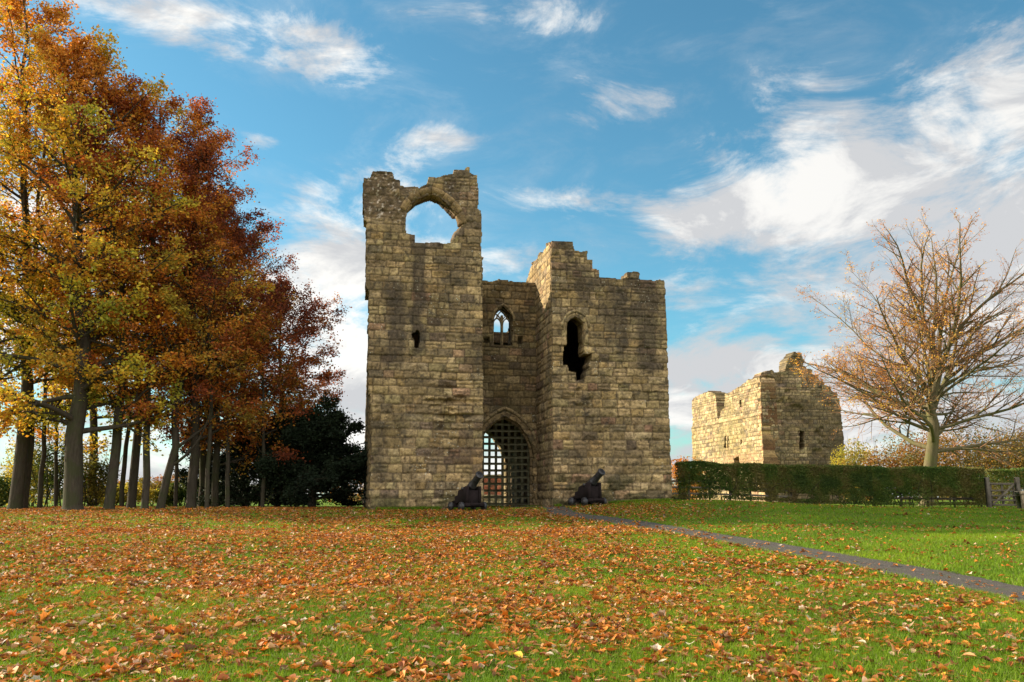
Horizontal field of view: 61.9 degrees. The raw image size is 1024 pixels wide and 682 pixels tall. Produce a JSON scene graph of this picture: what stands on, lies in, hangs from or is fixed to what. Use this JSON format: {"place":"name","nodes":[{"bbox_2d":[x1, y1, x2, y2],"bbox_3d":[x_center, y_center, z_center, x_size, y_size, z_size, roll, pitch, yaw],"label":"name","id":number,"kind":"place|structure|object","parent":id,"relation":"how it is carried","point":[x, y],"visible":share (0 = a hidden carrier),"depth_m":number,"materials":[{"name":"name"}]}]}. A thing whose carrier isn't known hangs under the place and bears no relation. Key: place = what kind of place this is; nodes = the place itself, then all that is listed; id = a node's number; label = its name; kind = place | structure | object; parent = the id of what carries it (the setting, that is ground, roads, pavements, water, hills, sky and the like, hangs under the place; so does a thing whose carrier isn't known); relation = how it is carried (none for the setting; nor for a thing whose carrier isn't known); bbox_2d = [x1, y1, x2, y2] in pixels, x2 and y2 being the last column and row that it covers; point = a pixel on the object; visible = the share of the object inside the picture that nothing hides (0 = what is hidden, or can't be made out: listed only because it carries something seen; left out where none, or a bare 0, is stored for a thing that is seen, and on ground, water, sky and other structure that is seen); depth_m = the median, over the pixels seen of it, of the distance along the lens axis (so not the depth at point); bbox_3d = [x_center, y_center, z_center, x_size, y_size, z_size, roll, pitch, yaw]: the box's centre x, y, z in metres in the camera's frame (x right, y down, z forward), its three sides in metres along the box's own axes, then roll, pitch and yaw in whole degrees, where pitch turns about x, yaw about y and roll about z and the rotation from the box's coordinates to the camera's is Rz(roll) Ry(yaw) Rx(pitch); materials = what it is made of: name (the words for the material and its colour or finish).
{"place":"outdoors","nodes":[
{"label":"outdoors","id":0,"kind":"place"},
{"bbox_2d":[0,498,1023,681],"bbox_3d":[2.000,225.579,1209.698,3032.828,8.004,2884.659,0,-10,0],"label":"ground","id":1,"kind":"structure","parent":0,"point":[702,525],"depth_m":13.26,"materials":[{"name":"green plant"}]},
{"bbox_2d":[0,473,11,507],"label":"shrub","id":2,"kind":"object","parent":1,"relation":"on","point":[4,490],"visible":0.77,"depth_m":39.24,"materials":[{"name":"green plant"}]},
{"bbox_2d":[0,439,58,505],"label":"shrub","id":3,"kind":"object","parent":1,"relation":"on","point":[9,473],"visible":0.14,"depth_m":43.46,"materials":[{"name":"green plant"}]},
{"bbox_2d":[2,457,63,505],"bbox_3d":[-25.838,7.644,46.605,4.079,2.855,2.112,2,-11,-12],"label":"shrub","id":4,"kind":"object","parent":1,"relation":"on","point":[33,502],"visible":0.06,"depth_m":46.33,"materials":[{"name":"green plant"}]},
{"bbox_2d":[0,1,90,401],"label":"maple tree","id":5,"kind":"object","parent":1,"relation":"on","point":[30,351],"visible":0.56,"depth_m":36.09,"materials":[{"name":"orange plant"}]},
{"bbox_2d":[2,256,104,506],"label":"maple tree","id":6,"kind":"object","parent":1,"relation":"on","point":[55,478],"visible":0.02,"depth_m":41.43,"materials":[{"name":"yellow plant"}]},
{"bbox_2d":[0,256,114,507],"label":"maple tree","id":7,"kind":"object","parent":1,"relation":"on","point":[42,436],"visible":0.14,"depth_m":38.78,"materials":[{"name":"yellow plant"}]},
{"bbox_2d":[0,65,119,507],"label":"maple tree","id":8,"kind":"object","parent":1,"relation":"on","point":[38,199],"visible":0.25,"depth_m":38.12,"materials":[{"name":"orange plant"}]},
{"bbox_2d":[30,428,95,506],"bbox_3d":[-22.873,6.360,42.716,3.884,3.975,2.036,0,-10,0],"label":"shrub","id":9,"kind":"object","parent":1,"relation":"on","point":[48,462],"visible":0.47,"depth_m":42.60,"materials":[{"name":"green plant"}]},
{"bbox_2d":[0,0,159,508],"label":"maple tree","id":10,"kind":"object","parent":1,"relation":"on","point":[16,11],"visible":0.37,"depth_m":38.44,"materials":[{"name":"orange plant"}]},
{"bbox_2d":[1,153,172,505],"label":"beech tree","id":11,"kind":"object","parent":1,"relation":"on","point":[94,421],"visible":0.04,"depth_m":45.07,"materials":[{"name":"orange plant"}]},
{"bbox_2d":[83,442,122,505],"bbox_3d":[-21.705,6.757,43.310,2.830,3.404,2.657,-6,-12,30],"label":"shrub","id":12,"kind":"object","parent":1,"relation":"on","point":[102,473],"visible":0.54,"depth_m":43.52,"materials":[{"name":"green plant"}]},
{"bbox_2d":[0,24,207,510],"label":"maple tree","id":13,"kind":"object","parent":1,"relation":"on","point":[97,60],"visible":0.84,"depth_m":35.80,"materials":[{"name":"orange plant"}]},
{"bbox_2d":[6,69,226,509],"bbox_3d":[-17.367,-2.731,37.908,8.652,20.205,9.224,0,-10,0],"label":"beech tree","id":14,"kind":"object","parent":1,"relation":"on","point":[111,483],"visible":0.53,"depth_m":36.67,"materials":[{"name":"orange plant"}]},
{"bbox_2d":[86,481,158,505],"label":"shrub","id":15,"kind":"object","parent":1,"relation":"on","point":[139,492],"visible":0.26,"depth_m":45.28,"materials":[{"name":"green plant"}]},
{"bbox_2d":[25,86,231,507],"bbox_3d":[-17.156,-2.513,38.990,8.682,20.086,9.069,0,-10,0],"label":"beech tree","id":16,"kind":"object","parent":1,"relation":"on","point":[133,478],"visible":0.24,"depth_m":37.93,"materials":[{"name":"orange plant"}]},
{"bbox_2d":[88,223,170,505],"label":"beech tree","id":17,"kind":"object","parent":1,"relation":"on","point":[123,476],"visible":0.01,"depth_m":40.48,"materials":[{"name":"orange plant"}]},
{"bbox_2d":[54,80,243,508],"bbox_3d":[-16.180,-2.579,38.121,8.305,19.947,7.789,0,-10,0],"label":"beech tree","id":18,"kind":"object","parent":1,"relation":"on","point":[174,103],"visible":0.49,"depth_m":37.85,"materials":[{"name":"orange plant"}]},
{"bbox_2d":[127,478,173,505],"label":"shrub","id":19,"kind":"object","parent":1,"relation":"on","point":[153,486],"visible":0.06,"depth_m":49.06,"materials":[{"name":"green plant"}]},
{"bbox_2d":[138,473,198,502],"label":"shrub","id":20,"kind":"object","parent":1,"relation":"on","point":[161,478],"visible":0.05,"depth_m":54.89,"materials":[{"name":"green plant"}]},
{"bbox_2d":[149,477,198,505],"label":"shrub","id":21,"kind":"object","parent":1,"relation":"on","point":[170,496],"visible":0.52,"depth_m":45.92,"materials":[{"name":"green plant"}]},
{"bbox_2d":[75,93,274,508],"bbox_3d":[-14.922,-2.280,39.247,8.730,19.830,7.909,7,-13,-35],"label":"beech tree","id":22,"kind":"object","parent":1,"relation":"on","point":[197,115],"visible":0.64,"depth_m":37.98,"materials":[{"name":"brown plant"}]},
{"bbox_2d":[127,263,225,506],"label":"beech tree","id":23,"kind":"object","parent":1,"relation":"on","point":[175,503],"visible":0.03,"depth_m":40.35,"materials":[{"name":"brown plant"}]},
{"bbox_2d":[100,123,293,507],"bbox_3d":[-14.448,-1.291,39.313,8.117,17.806,8.339,0,-10,0],"label":"beech tree","id":24,"kind":"object","parent":1,"relation":"on","point":[191,493],"visible":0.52,"depth_m":38.44,"materials":[{"name":"orange plant"}]},
{"bbox_2d":[144,217,273,507],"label":"beech tree","id":25,"kind":"object","parent":1,"relation":"on","point":[210,393],"visible":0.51,"depth_m":38.11,"materials":[{"name":"brown plant"}]},
{"bbox_2d":[173,420,256,505],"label":"yew tree","id":26,"kind":"object","parent":1,"relation":"on","point":[183,473],"visible":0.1,"depth_m":45.20,"materials":[{"name":"green plant"}]},
{"bbox_2d":[141,180,293,506],"bbox_3d":[-15.613,-0.486,42.350,8.287,17.277,7.907,0,-10,0],"label":"beech tree","id":27,"kind":"object","parent":1,"relation":"on","point":[202,462],"visible":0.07,"depth_m":41.50,"materials":[{"name":"brown plant"}]},
{"bbox_2d":[135,183,324,507],"bbox_3d":[-14.060,-0.210,40.991,8.473,16.273,9.142,7,-12,-34],"label":"beech tree","id":28,"kind":"object","parent":1,"relation":"on","point":[215,454],"visible":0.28,"depth_m":40.05,"materials":[{"name":"brown plant"}]},
{"bbox_2d":[173,265,288,506],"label":"beech tree","id":29,"kind":"object","parent":1,"relation":"on","point":[227,487],"visible":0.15,"depth_m":39.38,"materials":[{"name":"brown plant"}]},
{"bbox_2d":[158,217,343,506],"bbox_3d":[-13.413,0.587,44.234,9.027,15.903,9.090,5,-12,-27],"label":"beech tree","id":30,"kind":"object","parent":1,"relation":"on","point":[265,229],"visible":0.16,"depth_m":44.24,"materials":[{"name":"brown plant"}]},
{"bbox_2d":[204,295,318,506],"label":"beech tree","id":31,"kind":"object","parent":1,"relation":"on","point":[285,454],"visible":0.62,"depth_m":39.84,"materials":[{"name":"brown plant"}]},
{"bbox_2d":[196,409,326,506],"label":"yew tree","id":32,"kind":"object","parent":1,"relation":"on","point":[237,498],"visible":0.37,"depth_m":41.34,"materials":[{"name":"green plant"}]},
{"bbox_2d":[232,267,351,506],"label":"beech tree","id":33,"kind":"object","parent":1,"relation":"on","point":[326,378],"visible":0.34,"depth_m":44.86,"materials":[{"name":"brown plant"}]},
{"bbox_2d":[230,391,367,506],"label":"yew tree","id":34,"kind":"object","parent":1,"relation":"on","point":[334,468],"visible":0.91,"depth_m":39.82,"materials":[{"name":"green plant"}]},
{"bbox_2d":[325,439,362,501],"bbox_3d":[-11.413,9.504,61.875,5.680,4.881,3.116,2,-11,-13],"label":"shrub","id":35,"kind":"object","parent":1,"relation":"on","point":[354,493],"visible":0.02,"depth_m":61.45,"materials":[{"name":"green plant"}]},
{"bbox_2d":[448,471,486,509],"bbox_3d":[-1.696,6.078,34.569,1.260,1.546,1.683,7,-12,-32],"label":"cannon","id":36,"kind":"object","parent":1,"relation":"on","point":[468,495],"visible":0.98,"depth_m":34.30,"materials":[{"name":"black metal"}]},
{"bbox_2d":[484,474,500,502],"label":"garden wall","id":37,"kind":"structure","parent":1,"relation":"on","point":[492,487],"depth_m":61.11,"materials":[{"name":"red brick"}]},
{"bbox_2d":[0,499,1023,681],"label":"fallen leaves","id":38,"kind":"object","parent":1,"relation":"on","point":[265,584],"visible":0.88,"depth_m":11.39,"materials":[{"name":"orange plant"}]},
{"bbox_2d":[29,484,1000,501],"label":"distant woodland","id":39,"kind":"object","parent":1,"relation":"on","point":[674,497],"visible":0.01,"depth_m":216.36,"materials":[{"name":"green plant"}]},
{"bbox_2d":[362,167,671,509],"bbox_3d":[-0.679,0.997,42.812,14.040,16.111,10.875,2,-11,-11],"label":"castle gatehouse","id":40,"kind":"object","parent":1,"relation":"on","point":[557,392],"visible":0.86,"depth_m":37.89,"materials":[{"name":"stone"}]},
{"bbox_2d":[568,468,606,505],"bbox_3d":[3.334,6.212,36.276,1.260,1.546,1.683,7,-13,-35],"label":"cannon","id":41,"kind":"object","parent":1,"relation":"on","point":[589,491],"visible":0.97,"depth_m":36.02,"materials":[{"name":"black metal"}]},
{"bbox_2d":[671,455,708,498],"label":"shrub","id":42,"kind":"object","parent":1,"relation":"on","point":[673,471],"visible":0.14,"depth_m":60.95,"materials":[{"name":"orange plant"}]},
{"bbox_2d":[672,460,792,501],"bbox_3d":[10.621,6.920,41.916,6.044,2.144,1.985,0,-10,0],"label":"hedge","id":43,"kind":"object","parent":1,"relation":"on","point":[753,473],"visible":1,"depth_m":41.69,"materials":[{"name":"green plant"}]},
{"bbox_2d":[672,479,792,502],"bbox_3d":[10.649,7.379,41.670,6.080,1.318,0.126,0,-10,0],"label":"fence","id":44,"kind":"object","parent":1,"relation":"on","point":[730,494],"visible":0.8,"depth_m":41.62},
{"bbox_2d":[691,352,847,503],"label":"ruined keep","id":45,"kind":"structure","parent":1,"relation":"on","point":[772,417],"depth_m":86.33,"materials":[{"name":"stone"}]},
{"bbox_2d":[783,464,873,505],"bbox_3d":[15.594,7.091,41.849,4.482,2.125,2.051,0,-10,0],"label":"hedge","id":46,"kind":"object","parent":1,"relation":"on","point":[810,480],"visible":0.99,"depth_m":41.62,"materials":[{"name":"green plant"}]},
{"bbox_2d":[830,437,878,503],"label":"shrub","id":47,"kind":"object","parent":1,"relation":"on","point":[842,453],"visible":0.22,"depth_m":75.21,"materials":[{"name":"yellow plant"}]},
{"bbox_2d":[816,432,923,504],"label":"shrub","id":48,"kind":"object","parent":1,"relation":"on","point":[877,462],"visible":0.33,"depth_m":65.12,"materials":[{"name":"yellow plant"}]},
{"bbox_2d":[786,208,1023,505],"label":"beech tree","id":49,"kind":"object","parent":1,"relation":"on","point":[932,384],"visible":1,"depth_m":51.10,"materials":[{"name":"brown plant"}]},
{"bbox_2d":[871,434,960,504],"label":"shrub","id":50,"kind":"object","parent":1,"relation":"on","point":[906,463],"visible":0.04,"depth_m":69.60,"materials":[{"name":"brown plant"}]},
{"bbox_2d":[873,482,982,506],"bbox_3d":[20.355,7.525,41.806,5.309,1.430,0.126,0,-10,0],"label":"fence","id":51,"kind":"object","parent":1,"relation":"on","point":[954,499],"visible":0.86,"depth_m":41.71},
{"bbox_2d":[866,465,990,506],"bbox_3d":[20.248,7.158,42.016,5.985,2.110,1.573,0,-10,0],"label":"hedge","id":52,"kind":"object","parent":1,"relation":"on","point":[912,476],"visible":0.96,"depth_m":41.59,"materials":[{"name":"green plant"}]},
{"bbox_2d":[894,423,1006,501],"bbox_3d":[33.094,9.001,63.312,9.238,6.293,4.743,0,-10,0],"label":"shrub","id":53,"kind":"object","parent":1,"relation":"on","point":[946,459],"visible":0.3,"depth_m":63.16,"materials":[{"name":"brown plant"}]},
{"bbox_2d":[938,423,1023,503],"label":"shrub","id":54,"kind":"object","parent":1,"relation":"on","point":[977,441],"visible":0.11,"depth_m":69.18,"materials":[{"name":"brown plant"}]},
{"bbox_2d":[957,424,1023,501],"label":"shrub","id":55,"kind":"object","parent":1,"relation":"on","point":[1016,461],"visible":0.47,"depth_m":61.25,"materials":[{"name":"brown plant"}]},
{"bbox_2d":[978,425,1023,484],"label":"shrub","id":56,"kind":"object","parent":1,"relation":"on","point":[1008,446],"visible":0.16,"depth_m":63.75,"materials":[{"name":"brown plant"}]},
{"bbox_2d":[984,477,1020,506],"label":"field gate","id":57,"kind":"structure","parent":1,"relation":"on","point":[988,493],"depth_m":40.94,"materials":[{"name":"grey wood"}]},
{"bbox_2d":[984,467,1023,506],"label":"hedge","id":58,"kind":"object","parent":1,"relation":"on","point":[1011,472],"visible":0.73,"depth_m":43.28,"materials":[{"name":"green plant"}]},
{"bbox_2d":[1014,491,1023,508],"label":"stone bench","id":59,"kind":"object","parent":1,"relation":"on","point":[1019,498],"visible":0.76,"depth_m":37.42,"materials":[{"name":"stone"}]},
{"bbox_2d":[0,0,1023,497],"label":"sky","id":60,"kind":"structure","parent":0,"point":[726,153],"materials":[{"name":"blue"}]},
{"bbox_2d":[497,505,1023,603],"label":"path","id":61,"kind":"structure","parent":0,"point":[1002,587],"depth_m":15.07,"materials":[{"name":"grey asphalt"}]}
]}

